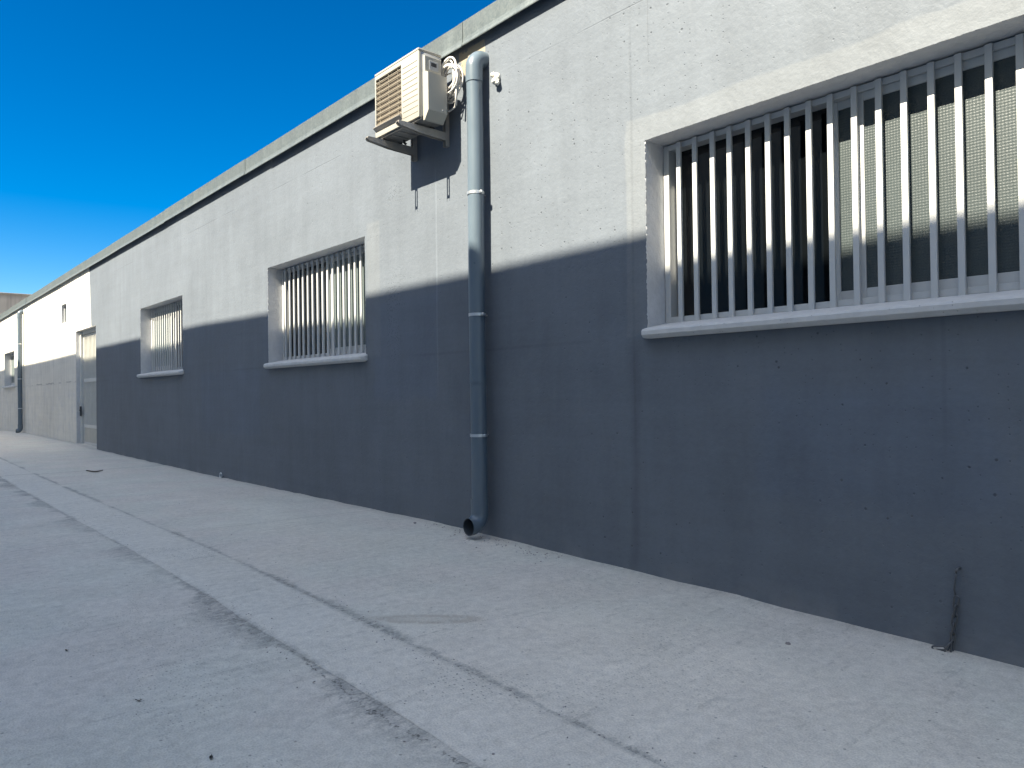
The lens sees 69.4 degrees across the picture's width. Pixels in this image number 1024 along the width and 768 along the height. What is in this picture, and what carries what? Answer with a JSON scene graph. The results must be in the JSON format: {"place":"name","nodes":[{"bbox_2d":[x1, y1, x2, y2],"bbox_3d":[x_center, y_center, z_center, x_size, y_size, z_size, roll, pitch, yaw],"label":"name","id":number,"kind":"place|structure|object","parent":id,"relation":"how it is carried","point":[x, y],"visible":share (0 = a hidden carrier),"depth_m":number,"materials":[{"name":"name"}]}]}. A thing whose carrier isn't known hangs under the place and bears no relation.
{"place":"outdoors","nodes":[
{"label":"outdoors","id":0,"kind":"place"},
{"bbox_2d":[0,0,495,293],"label":"sky","id":1,"kind":"structure","parent":0,"point":[113,113],"materials":[{"name":"blue"}]},
{"bbox_2d":[0,430,1023,767],"bbox_3d":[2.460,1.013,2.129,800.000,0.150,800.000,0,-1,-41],"label":"ground","id":2,"kind":"structure","parent":0,"point":[674,674],"depth_m":2.90,"materials":[{"name":"concrete"}]},
{"bbox_2d":[0,292,31,313],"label":"building","id":3,"kind":"structure","parent":2,"relation":"on","point":[8,301],"depth_m":41.72,"materials":[{"name":"concrete"}]},
{"bbox_2d":[0,459,663,767],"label":"concrete strip","id":4,"kind":"object","parent":2,"relation":"attached to","point":[481,722],"visible":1,"depth_m":2.81,"materials":[{"name":"grey concrete"}]},
{"bbox_2d":[84,494,762,766],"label":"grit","id":5,"kind":"object","parent":2,"relation":"on","point":[435,650],"visible":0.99,"depth_m":3.31,"materials":[{"name":"grey gravel"}]},
{"bbox_2d":[0,0,1023,667],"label":"long building","id":6,"kind":"structure","parent":2,"relation":"on","point":[754,296],"depth_m":4.12,"materials":[{"name":"paint"}]},
{"bbox_2d":[2,353,14,387],"bbox_3d":[-15.015,-0.411,22.260,0.326,1.063,2.100,0,-1,-41],"label":"window","id":7,"kind":"structure","parent":6,"relation":"in","point":[12,385],"depth_m":22.89,"materials":[{"name":"grey metal"}]},
{"bbox_2d":[16,310,23,432],"bbox_3d":[-13.379,-0.342,20.116,0.205,3.360,0.136,0,-1,-41],"label":"downpipe","id":8,"kind":"object","parent":6,"relation":"attached to","point":[19,429],"visible":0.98,"depth_m":20.08,"materials":[{"name":"grey plastic"}]},
{"bbox_2d":[79,328,96,445],"bbox_3d":[-8.276,0.115,14.555,0.135,2.399,1.746,0,-1,-41],"label":"door","id":9,"kind":"structure","parent":6,"relation":"in","point":[88,417],"depth_m":14.90,"materials":[{"name":"paint"}]},
{"bbox_2d":[137,300,183,377],"bbox_3d":[-5.077,-0.649,10.890,0.327,1.077,2.100,0,-1,-41],"label":"window","id":10,"kind":"structure","parent":6,"relation":"in","point":[166,361],"depth_m":11.04,"materials":[{"name":"grey metal"}]},
{"bbox_2d":[263,245,367,368],"bbox_3d":[-1.865,-0.714,7.214,0.326,1.075,2.100,0,-1,-41],"label":"window","id":11,"kind":"structure","parent":6,"relation":"in","point":[324,319],"depth_m":7.27,"materials":[{"name":"grey metal"}]},
{"bbox_2d":[365,136,416,161],"bbox_3d":[-0.918,-1.968,5.643,0.440,0.455,0.038,0,-1,-41],"label":"wall bracket","id":12,"kind":"object","parent":6,"relation":"attached to","point":[411,150],"depth_m":5.67,"materials":[{"name":"metal"}]},
{"bbox_2d":[373,47,446,144],"bbox_3d":[-0.762,-2.088,5.444,0.226,0.545,0.658,0,-1,-41],"label":"air conditioner","id":13,"kind":"object","parent":12,"relation":"on","point":[410,87],"visible":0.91,"depth_m":5.29,"materials":[{"name":"white metal"}]},
{"bbox_2d":[441,56,463,111],"bbox_3d":[-0.450,-2.160,5.330,0.089,0.383,0.268,0,-1,-41],"label":"cable coil","id":14,"kind":"object","parent":13,"relation":"hanging from","point":[445,68],"visible":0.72,"depth_m":5.28,"materials":[{"name":"white plastic"}]},
{"bbox_2d":[396,85,449,147],"bbox_3d":[-0.641,-1.974,5.325,0.440,0.455,0.038,0,-1,-41],"label":"wall bracket","id":15,"kind":"object","parent":6,"relation":"attached to","point":[443,136],"depth_m":5.37,"materials":[{"name":"metal"}]},
{"bbox_2d":[463,51,488,535],"bbox_3d":[-0.233,-0.641,5.075,0.205,3.337,0.136,0,-1,-41],"label":"downpipe","id":16,"kind":"object","parent":6,"relation":"attached to","point":[475,522],"visible":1,"depth_m":5.03,"materials":[{"name":"grey plastic"}]},
{"bbox_2d":[490,72,499,85],"bbox_3d":[-0.113,-2.067,5.021,0.068,0.101,0.079,-1,-1,9],"label":"foam lump","id":17,"kind":"object","parent":6,"relation":"attached to","point":[495,76],"visible":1,"depth_m":5.00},
{"bbox_2d":[641,33,1023,338],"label":"window","id":18,"kind":"structure","parent":6,"relation":"in","point":[898,196],"depth_m":3.36,"materials":[{"name":"grey metal"}]},
{"bbox_2d":[931,567,960,651],"bbox_3d":[1.722,0.896,2.935,0.107,0.349,0.034,-1,-1,38],"label":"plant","id":19,"kind":"object","parent":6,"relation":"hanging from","point":[950,645],"visible":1,"depth_m":2.92,"materials":[{"name":"plant"}]}
]}

